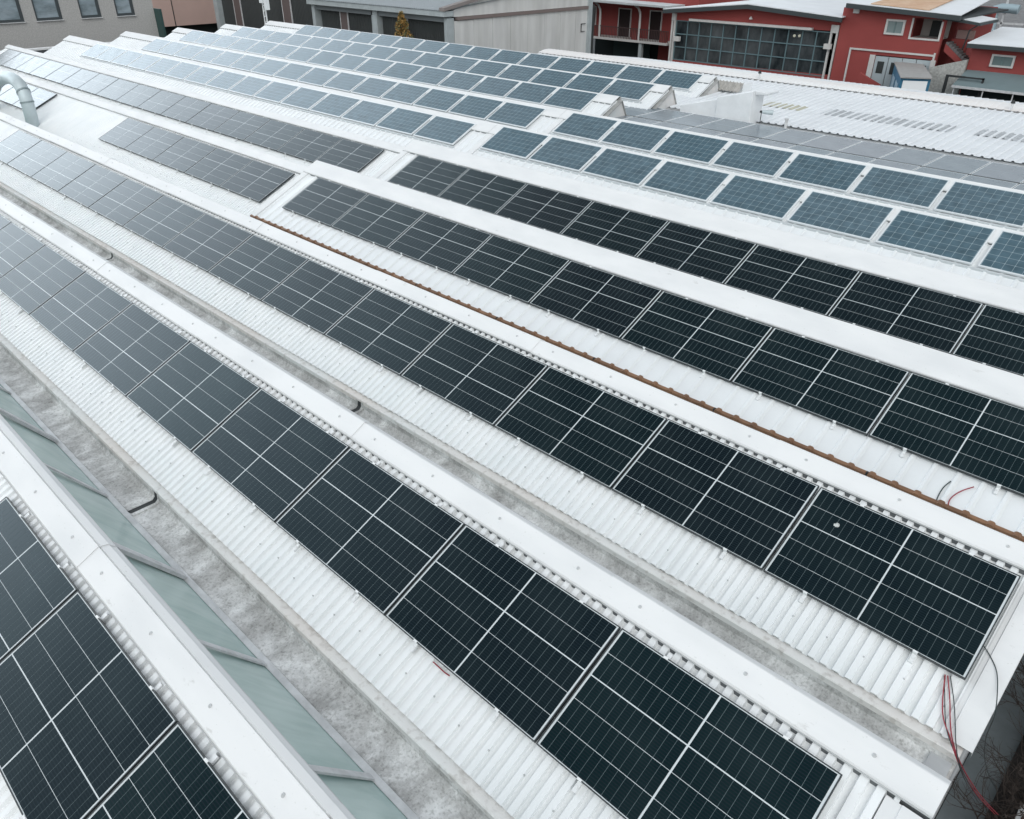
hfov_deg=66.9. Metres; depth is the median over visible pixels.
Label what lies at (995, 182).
solar panel
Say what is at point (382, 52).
solar panel
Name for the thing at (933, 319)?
solar panel
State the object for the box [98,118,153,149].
solar panel
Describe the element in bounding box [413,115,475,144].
solar panel
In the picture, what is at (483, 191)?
solar panel
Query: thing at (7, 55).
solar panel
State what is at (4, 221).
solar panel
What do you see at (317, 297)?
solar panel
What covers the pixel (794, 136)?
solar panel
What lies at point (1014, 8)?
industrial duct
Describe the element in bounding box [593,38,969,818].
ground
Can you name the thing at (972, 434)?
solar panel
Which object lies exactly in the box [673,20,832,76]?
window
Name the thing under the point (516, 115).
solar panel
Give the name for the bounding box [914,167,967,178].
solar panel
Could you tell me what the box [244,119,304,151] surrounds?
solar panel
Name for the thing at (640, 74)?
solar panel
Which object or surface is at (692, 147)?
solar panel
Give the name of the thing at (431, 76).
solar panel
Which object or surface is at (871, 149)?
solar panel
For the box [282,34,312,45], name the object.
solar panel
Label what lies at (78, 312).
solar panel
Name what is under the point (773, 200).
solar panel
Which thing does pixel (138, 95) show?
solar panel
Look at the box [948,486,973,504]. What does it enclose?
cable
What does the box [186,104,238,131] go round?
solar panel
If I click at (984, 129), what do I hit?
warehouse building
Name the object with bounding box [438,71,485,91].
solar panel
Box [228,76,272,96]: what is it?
solar panel
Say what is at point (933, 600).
solar panel
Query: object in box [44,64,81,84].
solar panel
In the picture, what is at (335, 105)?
solar panel
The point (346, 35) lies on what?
solar panel
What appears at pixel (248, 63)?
solar panel
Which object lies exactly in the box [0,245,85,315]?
solar panel
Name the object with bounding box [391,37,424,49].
solar panel
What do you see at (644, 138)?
solar panel
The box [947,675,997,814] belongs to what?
cable
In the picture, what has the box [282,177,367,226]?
solar panel
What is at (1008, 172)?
solar panel
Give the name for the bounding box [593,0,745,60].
balcony house
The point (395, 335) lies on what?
solar panel
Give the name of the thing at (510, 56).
solar panel
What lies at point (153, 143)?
solar panel
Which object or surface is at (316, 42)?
solar panel
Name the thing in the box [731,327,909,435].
solar panel
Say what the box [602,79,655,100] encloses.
solar panel
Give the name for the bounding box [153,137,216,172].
solar panel
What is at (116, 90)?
solar panel
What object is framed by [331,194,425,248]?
solar panel
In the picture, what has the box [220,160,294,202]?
solar panel
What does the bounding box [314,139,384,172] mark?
solar panel
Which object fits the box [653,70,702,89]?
solar panel
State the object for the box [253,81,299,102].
solar panel
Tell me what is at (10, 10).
window
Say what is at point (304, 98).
solar panel
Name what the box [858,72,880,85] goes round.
ramp wall
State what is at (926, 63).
garage door
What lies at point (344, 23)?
narrow door
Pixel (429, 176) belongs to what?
solar panel
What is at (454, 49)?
solar panel
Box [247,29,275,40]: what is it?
solar panel
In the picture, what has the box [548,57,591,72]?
solar panel
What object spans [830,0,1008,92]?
red house
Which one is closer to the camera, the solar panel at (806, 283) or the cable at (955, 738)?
the cable at (955, 738)
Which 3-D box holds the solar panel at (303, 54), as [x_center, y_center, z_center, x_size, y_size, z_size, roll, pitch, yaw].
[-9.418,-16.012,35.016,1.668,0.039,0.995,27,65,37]
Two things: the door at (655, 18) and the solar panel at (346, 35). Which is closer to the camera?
the solar panel at (346, 35)
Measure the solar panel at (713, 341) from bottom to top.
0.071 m
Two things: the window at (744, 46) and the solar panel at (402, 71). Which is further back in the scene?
the window at (744, 46)
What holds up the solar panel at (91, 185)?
on the factory building at (298, 683)
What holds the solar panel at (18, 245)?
on the factory building at (298, 683)
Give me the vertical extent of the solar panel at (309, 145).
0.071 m
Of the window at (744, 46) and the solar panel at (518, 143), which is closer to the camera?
the solar panel at (518, 143)
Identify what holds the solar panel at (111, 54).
on the mounting rail at (417, 138)
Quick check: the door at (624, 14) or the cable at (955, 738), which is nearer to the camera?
the cable at (955, 738)
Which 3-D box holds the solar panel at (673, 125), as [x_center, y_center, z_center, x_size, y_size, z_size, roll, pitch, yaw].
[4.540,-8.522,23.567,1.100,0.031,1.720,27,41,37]
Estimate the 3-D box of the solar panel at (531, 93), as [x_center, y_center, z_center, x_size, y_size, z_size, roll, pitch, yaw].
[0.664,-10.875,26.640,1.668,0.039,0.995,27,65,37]
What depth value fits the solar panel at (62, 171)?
18.95 m
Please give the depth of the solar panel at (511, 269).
13.07 m
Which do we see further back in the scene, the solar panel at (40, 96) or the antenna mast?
the antenna mast
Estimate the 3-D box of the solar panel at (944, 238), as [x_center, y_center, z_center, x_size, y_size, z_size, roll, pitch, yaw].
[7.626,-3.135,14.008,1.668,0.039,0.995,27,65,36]
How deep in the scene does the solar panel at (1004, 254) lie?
13.25 m
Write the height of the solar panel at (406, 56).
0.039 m
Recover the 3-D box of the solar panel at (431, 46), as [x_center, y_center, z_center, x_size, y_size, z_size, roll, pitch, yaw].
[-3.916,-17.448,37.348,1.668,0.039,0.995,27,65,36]
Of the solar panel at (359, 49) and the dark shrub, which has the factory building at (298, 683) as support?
the solar panel at (359, 49)
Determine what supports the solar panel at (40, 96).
on the factory building at (298, 683)
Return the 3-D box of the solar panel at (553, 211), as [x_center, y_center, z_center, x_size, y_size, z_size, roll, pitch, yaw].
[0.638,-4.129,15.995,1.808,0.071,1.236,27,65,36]
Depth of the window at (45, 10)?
45.68 m
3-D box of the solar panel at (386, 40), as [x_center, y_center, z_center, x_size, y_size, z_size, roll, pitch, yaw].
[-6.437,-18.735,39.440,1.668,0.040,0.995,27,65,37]
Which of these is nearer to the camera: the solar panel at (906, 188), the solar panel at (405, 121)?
the solar panel at (906, 188)
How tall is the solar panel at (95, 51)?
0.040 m
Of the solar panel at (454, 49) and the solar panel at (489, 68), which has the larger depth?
the solar panel at (454, 49)
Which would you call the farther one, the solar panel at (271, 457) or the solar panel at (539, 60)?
the solar panel at (539, 60)
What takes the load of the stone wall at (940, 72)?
on the ground
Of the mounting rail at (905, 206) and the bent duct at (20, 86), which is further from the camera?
the bent duct at (20, 86)
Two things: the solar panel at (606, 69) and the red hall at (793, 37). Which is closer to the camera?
the solar panel at (606, 69)
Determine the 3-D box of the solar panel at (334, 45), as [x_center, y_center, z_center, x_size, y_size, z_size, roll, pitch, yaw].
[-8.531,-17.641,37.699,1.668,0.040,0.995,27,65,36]
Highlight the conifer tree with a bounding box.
[394,11,413,37]
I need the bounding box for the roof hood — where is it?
[717,79,751,92]
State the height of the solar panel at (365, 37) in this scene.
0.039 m
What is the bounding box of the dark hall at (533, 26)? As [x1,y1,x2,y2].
[213,0,594,53]
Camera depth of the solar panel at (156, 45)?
38.20 m
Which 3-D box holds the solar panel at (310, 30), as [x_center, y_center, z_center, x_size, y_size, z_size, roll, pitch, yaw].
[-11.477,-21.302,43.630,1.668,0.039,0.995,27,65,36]
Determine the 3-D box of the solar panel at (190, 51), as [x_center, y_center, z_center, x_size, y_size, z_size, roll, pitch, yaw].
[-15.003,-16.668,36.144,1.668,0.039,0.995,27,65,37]
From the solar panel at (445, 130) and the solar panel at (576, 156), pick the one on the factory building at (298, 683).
the solar panel at (576, 156)
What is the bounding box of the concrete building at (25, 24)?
[0,0,166,50]
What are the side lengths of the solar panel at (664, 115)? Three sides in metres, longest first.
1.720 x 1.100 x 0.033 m
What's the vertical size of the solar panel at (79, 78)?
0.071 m
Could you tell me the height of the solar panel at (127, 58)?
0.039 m
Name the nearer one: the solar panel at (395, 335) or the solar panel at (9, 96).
the solar panel at (395, 335)
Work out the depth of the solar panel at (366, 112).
23.84 m
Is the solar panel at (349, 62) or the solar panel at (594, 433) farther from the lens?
the solar panel at (349, 62)
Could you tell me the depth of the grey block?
61.29 m
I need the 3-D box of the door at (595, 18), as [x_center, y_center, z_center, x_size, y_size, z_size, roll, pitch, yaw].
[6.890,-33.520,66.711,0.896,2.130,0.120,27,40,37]
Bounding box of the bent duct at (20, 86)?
[0,71,39,126]
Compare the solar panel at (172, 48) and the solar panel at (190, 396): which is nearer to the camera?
the solar panel at (190, 396)
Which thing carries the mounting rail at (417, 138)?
on the factory building at (298, 683)
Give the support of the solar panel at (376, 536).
on the factory building at (298, 683)
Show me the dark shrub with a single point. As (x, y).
(1014, 789)
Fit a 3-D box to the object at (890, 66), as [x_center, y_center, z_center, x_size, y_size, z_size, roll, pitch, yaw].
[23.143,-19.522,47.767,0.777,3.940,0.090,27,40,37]
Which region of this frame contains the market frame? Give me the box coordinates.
[941,74,984,96]
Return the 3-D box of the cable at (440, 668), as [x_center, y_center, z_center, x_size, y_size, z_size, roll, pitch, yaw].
[-0.590,2.158,6.451,0.206,0.012,0.015,27,40,37]
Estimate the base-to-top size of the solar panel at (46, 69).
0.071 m
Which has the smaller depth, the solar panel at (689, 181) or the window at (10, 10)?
the solar panel at (689, 181)
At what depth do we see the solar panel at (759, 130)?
23.34 m
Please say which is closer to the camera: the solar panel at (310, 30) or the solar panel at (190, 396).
the solar panel at (190, 396)
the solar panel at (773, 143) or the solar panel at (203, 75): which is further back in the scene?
the solar panel at (203, 75)
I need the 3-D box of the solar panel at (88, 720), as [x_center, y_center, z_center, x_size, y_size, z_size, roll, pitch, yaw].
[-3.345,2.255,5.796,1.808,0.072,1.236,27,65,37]
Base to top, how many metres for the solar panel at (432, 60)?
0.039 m
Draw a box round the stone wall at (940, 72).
[928,59,968,94]
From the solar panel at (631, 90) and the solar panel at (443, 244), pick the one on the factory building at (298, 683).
the solar panel at (443, 244)
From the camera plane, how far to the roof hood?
28.43 m
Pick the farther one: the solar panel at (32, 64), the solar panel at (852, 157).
the solar panel at (32, 64)
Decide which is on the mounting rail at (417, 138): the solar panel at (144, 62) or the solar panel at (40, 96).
the solar panel at (144, 62)
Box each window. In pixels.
[0,0,25,23]
[31,0,63,21]
[77,0,102,18]
[114,0,135,16]
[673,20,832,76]
[883,19,906,35]
[989,54,1015,68]
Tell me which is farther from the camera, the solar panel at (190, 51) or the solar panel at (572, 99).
the solar panel at (190, 51)
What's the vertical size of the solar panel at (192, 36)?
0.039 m
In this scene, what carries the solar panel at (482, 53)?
on the factory building at (298, 683)
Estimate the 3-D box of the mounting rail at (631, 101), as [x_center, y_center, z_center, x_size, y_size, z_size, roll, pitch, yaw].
[-5.435,-15.886,35.039,28.220,0.362,0.753,27,40,37]
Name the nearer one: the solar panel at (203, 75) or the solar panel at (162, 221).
the solar panel at (162, 221)
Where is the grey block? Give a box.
[980,0,1023,29]
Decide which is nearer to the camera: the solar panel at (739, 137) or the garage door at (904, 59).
the solar panel at (739, 137)
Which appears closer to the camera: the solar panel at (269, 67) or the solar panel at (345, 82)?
the solar panel at (345, 82)
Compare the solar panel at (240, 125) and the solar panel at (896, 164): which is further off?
the solar panel at (240, 125)
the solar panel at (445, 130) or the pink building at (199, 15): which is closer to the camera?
the solar panel at (445, 130)
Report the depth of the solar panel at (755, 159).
18.83 m
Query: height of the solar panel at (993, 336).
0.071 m
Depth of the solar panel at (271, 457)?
8.64 m
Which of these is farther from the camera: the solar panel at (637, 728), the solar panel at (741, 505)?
the solar panel at (741, 505)
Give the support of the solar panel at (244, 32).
on the factory building at (298, 683)
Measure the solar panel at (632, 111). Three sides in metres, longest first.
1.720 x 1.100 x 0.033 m
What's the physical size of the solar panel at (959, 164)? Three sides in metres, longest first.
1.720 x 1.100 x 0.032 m
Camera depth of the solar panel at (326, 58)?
33.92 m
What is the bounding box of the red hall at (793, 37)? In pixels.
[663,0,853,79]
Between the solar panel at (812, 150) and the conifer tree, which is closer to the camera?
the solar panel at (812, 150)
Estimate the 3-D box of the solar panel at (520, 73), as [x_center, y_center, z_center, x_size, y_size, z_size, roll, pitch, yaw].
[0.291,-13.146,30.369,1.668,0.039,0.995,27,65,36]
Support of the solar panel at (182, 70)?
on the mounting rail at (417, 138)
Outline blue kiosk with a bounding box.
[889,62,931,90]
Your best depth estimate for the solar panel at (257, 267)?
13.51 m
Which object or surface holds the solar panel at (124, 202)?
on the factory building at (298, 683)
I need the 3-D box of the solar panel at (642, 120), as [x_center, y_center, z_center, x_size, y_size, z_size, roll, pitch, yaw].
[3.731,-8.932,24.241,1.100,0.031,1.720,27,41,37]
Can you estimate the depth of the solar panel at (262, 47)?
37.06 m
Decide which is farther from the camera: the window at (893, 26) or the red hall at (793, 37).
the red hall at (793, 37)
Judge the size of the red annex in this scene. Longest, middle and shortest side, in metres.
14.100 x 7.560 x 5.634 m
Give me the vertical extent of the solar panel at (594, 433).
0.071 m
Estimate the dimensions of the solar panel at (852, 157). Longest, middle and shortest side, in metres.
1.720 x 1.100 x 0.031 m
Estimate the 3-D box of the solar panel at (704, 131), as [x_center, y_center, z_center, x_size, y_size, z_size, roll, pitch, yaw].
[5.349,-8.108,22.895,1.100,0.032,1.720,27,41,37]
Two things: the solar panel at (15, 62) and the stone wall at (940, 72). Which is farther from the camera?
the stone wall at (940, 72)
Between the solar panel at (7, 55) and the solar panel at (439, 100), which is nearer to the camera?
the solar panel at (439, 100)
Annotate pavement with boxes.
[935,654,1023,818]
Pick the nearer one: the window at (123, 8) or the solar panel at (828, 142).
the solar panel at (828, 142)
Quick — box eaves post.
[784,118,788,127]
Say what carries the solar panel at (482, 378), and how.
on the factory building at (298, 683)
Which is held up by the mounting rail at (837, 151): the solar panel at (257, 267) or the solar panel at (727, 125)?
the solar panel at (727, 125)
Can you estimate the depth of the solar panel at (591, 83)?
28.25 m
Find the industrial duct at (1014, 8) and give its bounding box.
[991,3,1020,30]
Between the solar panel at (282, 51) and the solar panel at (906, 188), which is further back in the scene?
the solar panel at (282, 51)
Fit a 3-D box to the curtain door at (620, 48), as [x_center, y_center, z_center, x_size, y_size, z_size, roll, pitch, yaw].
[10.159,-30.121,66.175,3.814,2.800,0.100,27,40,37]
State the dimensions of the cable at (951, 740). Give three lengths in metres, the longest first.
4.150 x 3.298 x 0.463 m
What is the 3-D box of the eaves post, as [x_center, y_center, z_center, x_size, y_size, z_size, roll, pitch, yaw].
[8.479,-8.774,24.036,0.129,0.460,0.129,-13,34,-20]
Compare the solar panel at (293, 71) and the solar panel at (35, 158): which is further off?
the solar panel at (293, 71)
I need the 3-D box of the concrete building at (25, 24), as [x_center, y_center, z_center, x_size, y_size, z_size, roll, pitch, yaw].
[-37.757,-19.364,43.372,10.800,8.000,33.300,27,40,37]
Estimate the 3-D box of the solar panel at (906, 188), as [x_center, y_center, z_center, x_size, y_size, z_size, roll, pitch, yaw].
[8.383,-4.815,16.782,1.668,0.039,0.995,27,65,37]
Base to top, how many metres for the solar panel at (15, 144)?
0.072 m
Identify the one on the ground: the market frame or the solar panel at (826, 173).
the market frame
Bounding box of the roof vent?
[1009,100,1014,110]
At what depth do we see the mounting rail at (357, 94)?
27.44 m
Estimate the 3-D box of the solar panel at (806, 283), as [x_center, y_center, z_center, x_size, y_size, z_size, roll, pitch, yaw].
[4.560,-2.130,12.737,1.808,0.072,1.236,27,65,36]
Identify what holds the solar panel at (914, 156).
on the mounting rail at (837, 151)
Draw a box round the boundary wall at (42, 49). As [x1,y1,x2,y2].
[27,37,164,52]
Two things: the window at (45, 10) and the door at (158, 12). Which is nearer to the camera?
the window at (45, 10)
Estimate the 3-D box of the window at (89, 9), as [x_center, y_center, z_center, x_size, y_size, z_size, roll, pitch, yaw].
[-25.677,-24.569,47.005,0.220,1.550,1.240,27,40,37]
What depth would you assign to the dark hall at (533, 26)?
50.22 m
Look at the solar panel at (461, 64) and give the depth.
32.43 m
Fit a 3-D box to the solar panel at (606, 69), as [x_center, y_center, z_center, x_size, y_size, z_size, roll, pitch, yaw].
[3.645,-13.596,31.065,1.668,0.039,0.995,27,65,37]
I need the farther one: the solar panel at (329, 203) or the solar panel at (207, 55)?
the solar panel at (207, 55)
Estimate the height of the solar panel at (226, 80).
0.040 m
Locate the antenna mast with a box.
[259,0,269,22]
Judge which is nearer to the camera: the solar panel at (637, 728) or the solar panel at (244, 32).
the solar panel at (637, 728)
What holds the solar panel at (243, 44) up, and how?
on the factory building at (298, 683)
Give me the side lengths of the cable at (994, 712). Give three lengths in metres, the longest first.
4.723 x 3.550 x 0.384 m
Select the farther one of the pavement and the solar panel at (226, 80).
the solar panel at (226, 80)
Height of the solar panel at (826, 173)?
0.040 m
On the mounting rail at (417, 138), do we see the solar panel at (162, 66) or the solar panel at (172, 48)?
the solar panel at (162, 66)
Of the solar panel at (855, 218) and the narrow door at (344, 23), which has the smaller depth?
the solar panel at (855, 218)
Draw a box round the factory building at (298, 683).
[0,21,1023,818]
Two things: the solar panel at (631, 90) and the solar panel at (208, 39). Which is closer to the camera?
the solar panel at (631, 90)
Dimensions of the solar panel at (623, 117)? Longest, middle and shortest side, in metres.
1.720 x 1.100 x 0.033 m
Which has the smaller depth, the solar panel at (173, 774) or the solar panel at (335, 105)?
the solar panel at (173, 774)
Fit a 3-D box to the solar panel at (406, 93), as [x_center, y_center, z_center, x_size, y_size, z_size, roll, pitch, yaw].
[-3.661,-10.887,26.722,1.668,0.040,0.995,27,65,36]
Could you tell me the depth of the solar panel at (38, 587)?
6.73 m
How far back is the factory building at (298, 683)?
8.28 m
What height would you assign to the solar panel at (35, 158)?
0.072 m
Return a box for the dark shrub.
[945,659,1023,818]
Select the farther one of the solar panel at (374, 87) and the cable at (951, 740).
the solar panel at (374, 87)
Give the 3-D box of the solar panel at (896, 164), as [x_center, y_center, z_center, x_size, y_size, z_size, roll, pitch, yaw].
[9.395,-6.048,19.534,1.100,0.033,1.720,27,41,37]
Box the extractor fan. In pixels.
[759,110,773,122]
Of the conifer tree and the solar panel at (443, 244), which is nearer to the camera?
the solar panel at (443, 244)
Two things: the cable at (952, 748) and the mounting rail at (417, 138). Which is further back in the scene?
the mounting rail at (417, 138)
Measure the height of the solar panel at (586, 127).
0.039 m
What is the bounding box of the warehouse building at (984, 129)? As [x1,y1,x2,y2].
[537,49,1023,166]
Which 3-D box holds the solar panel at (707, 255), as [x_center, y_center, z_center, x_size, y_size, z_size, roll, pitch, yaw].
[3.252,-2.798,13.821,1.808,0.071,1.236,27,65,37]
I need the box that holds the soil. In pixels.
[985,735,1023,818]
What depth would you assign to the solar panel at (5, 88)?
29.01 m
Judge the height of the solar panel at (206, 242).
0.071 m
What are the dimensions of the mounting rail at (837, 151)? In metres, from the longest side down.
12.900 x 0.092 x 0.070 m
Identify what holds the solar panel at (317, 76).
on the factory building at (298, 683)
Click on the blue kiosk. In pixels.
(913, 76)
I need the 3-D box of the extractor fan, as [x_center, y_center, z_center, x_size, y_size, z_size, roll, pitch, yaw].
[7.932,-9.150,24.248,0.405,0.424,0.149,15,34,22]
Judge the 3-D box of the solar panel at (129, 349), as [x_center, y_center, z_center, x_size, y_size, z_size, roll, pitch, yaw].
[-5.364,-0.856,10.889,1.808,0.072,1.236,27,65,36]
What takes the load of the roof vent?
on the warehouse building at (984, 129)
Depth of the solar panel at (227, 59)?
34.00 m
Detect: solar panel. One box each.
[0,49,21,65]
[0,84,12,94]
[0,84,37,105]
[0,130,40,164]
[0,214,10,229]
[0,222,44,277]
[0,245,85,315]
[0,496,78,661]
[0,591,178,818]
[2,53,34,70]
[7,140,66,177]
[12,88,56,108]
[15,56,48,74]
[29,60,64,78]
[29,272,132,351]
[31,151,94,191]
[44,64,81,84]
[58,164,127,207]
[60,69,99,89]
[73,303,189,397]
[77,73,118,95]
[81,44,110,58]
[86,722,252,818]
[88,179,163,226]
[95,47,127,61]
[96,79,138,101]
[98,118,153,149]
[111,50,143,66]
[116,84,160,108]
[123,195,204,247]
[124,127,183,160]
[125,341,260,452]
[127,54,162,70]
[137,90,184,115]
[141,38,171,51]
[145,58,181,74]
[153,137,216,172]
[157,41,188,55]
[160,96,211,122]
[162,213,252,271]
[164,62,201,79]
[173,44,206,59]
[179,30,207,42]
[184,66,223,84]
[184,148,252,186]
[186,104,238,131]
[191,48,225,62]
[192,388,349,522]
[194,32,223,45]
[206,71,247,90]
[208,234,308,301]
[210,35,240,48]
[210,51,245,66]
[214,111,270,141]
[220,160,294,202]
[227,38,259,51]
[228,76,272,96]
[230,27,257,37]
[230,55,266,71]
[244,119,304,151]
[246,41,278,54]
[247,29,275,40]
[251,59,289,75]
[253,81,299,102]
[261,259,373,335]
[264,31,292,42]
[265,44,299,58]
[273,63,313,80]
[275,447,464,615]
[277,128,342,162]
[280,87,329,109]
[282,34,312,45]
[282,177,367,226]
[285,47,321,62]
[295,25,322,35]
[297,67,339,86]
[301,37,332,48]
[307,50,344,66]
[310,93,361,117]
[312,27,340,37]
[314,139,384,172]
[320,39,353,52]
[323,72,367,91]
[324,289,452,375]
[330,54,368,70]
[331,29,359,40]
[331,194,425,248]
[341,42,375,55]
[341,100,396,125]
[350,32,380,43]
[351,77,398,98]
[354,58,395,75]
[364,45,399,59]
[370,34,401,46]
[376,107,434,134]
[380,62,423,80]
[381,82,430,104]
[385,524,620,742]
[387,49,424,63]
[387,155,468,196]
[387,213,491,273]
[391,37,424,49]
[400,323,547,426]
[408,66,453,85]
[412,52,451,67]
[413,88,465,111]
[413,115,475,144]
[414,40,448,52]
[438,43,473,56]
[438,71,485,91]
[438,168,526,213]
[439,56,479,71]
[448,95,504,119]
[452,235,569,303]
[463,46,500,59]
[468,60,510,76]
[470,76,520,97]
[480,126,549,158]
[486,102,545,128]
[489,49,529,63]
[494,366,666,489]
[495,184,592,233]
[498,64,542,81]
[505,82,557,103]
[518,53,559,68]
[528,136,603,171]
[529,260,661,339]
[530,69,577,86]
[536,628,842,818]
[542,88,598,111]
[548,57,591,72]
[552,112,618,141]
[560,201,668,257]
[564,74,614,92]
[581,61,626,77]
[582,148,663,185]
[600,121,671,152]
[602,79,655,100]
[611,419,818,570]
[615,65,663,82]
[616,116,632,118]
[620,291,772,381]
[624,117,660,123]
[625,107,663,115]
[636,221,756,283]
[637,109,692,120]
[642,160,730,201]
[652,122,691,129]
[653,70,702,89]
[653,131,729,164]
[666,114,723,126]
[684,127,724,135]
[696,119,754,131]
[710,174,807,220]
[712,141,794,177]
[717,133,758,141]
[724,244,859,315]
[729,124,788,137]
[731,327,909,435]
[752,139,795,147]
[763,487,1020,679]
[764,129,823,143]
[777,153,867,192]
[787,145,833,154]
[787,190,894,240]
[799,135,862,150]
[826,152,875,162]
[827,271,983,353]
[839,141,902,157]
[851,166,949,209]
[868,372,1023,496]
[869,159,920,170]
[875,209,995,265]
[880,148,945,165]
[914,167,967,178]
[925,155,990,173]
[933,181,1023,228]
[952,304,1023,376]
[961,175,1018,188]
[972,162,1023,182]
[977,230,1023,277]
[1013,184,1023,190]
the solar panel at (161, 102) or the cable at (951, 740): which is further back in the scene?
the solar panel at (161, 102)
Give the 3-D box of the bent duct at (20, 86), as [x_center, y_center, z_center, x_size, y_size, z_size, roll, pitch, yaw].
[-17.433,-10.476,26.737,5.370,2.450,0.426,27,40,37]
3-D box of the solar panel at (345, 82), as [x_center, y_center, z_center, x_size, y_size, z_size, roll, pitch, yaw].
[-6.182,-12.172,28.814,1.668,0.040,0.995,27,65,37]
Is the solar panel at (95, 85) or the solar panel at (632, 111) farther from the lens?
the solar panel at (95, 85)
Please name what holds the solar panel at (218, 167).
on the factory building at (298, 683)
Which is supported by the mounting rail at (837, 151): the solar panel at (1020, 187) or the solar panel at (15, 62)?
the solar panel at (1020, 187)
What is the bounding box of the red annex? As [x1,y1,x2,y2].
[951,27,1023,102]
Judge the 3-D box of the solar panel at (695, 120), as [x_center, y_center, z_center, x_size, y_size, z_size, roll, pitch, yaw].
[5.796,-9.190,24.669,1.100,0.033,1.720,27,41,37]
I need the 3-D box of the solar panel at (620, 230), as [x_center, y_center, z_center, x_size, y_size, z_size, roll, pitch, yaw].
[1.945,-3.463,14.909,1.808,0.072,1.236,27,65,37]
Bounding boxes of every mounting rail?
[80,56,472,147]
[144,50,542,129]
[478,149,1023,281]
[549,133,1023,231]
[621,99,641,103]
[627,115,1023,184]
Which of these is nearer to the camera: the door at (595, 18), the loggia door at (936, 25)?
the loggia door at (936, 25)
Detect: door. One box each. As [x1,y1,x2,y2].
[153,8,166,37]
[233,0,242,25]
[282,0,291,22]
[340,12,347,29]
[594,6,596,24]
[613,40,650,58]
[617,8,631,36]
[648,10,662,39]
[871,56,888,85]
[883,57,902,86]
[902,58,916,62]
[916,60,930,69]
[929,21,942,36]
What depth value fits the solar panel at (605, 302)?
11.98 m
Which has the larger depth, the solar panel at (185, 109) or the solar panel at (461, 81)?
the solar panel at (461, 81)
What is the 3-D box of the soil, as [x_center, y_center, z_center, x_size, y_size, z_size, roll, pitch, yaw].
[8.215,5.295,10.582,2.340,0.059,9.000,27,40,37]
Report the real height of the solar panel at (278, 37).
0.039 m
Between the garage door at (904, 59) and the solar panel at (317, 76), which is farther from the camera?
the garage door at (904, 59)
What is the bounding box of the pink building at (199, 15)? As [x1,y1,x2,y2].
[152,0,217,35]
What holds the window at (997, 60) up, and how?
in the red annex
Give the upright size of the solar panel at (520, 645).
0.071 m
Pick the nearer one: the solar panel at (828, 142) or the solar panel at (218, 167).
the solar panel at (218, 167)
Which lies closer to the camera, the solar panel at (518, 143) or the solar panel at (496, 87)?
the solar panel at (518, 143)
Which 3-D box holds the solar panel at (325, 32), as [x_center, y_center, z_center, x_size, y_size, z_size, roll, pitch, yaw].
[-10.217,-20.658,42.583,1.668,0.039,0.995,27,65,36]
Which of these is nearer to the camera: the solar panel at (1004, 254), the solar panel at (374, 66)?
the solar panel at (1004, 254)
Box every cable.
[433,661,449,675]
[942,674,994,813]
[944,687,981,807]
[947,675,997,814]
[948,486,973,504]
[950,676,980,801]
[983,646,997,789]
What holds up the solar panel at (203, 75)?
on the mounting rail at (417, 138)
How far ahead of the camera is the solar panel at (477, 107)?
24.58 m
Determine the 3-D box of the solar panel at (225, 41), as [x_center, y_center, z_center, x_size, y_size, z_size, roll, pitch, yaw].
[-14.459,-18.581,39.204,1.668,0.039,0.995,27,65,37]
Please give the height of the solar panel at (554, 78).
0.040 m
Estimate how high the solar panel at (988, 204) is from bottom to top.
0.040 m
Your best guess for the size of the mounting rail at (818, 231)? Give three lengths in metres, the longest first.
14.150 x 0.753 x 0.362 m
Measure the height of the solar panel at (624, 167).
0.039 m

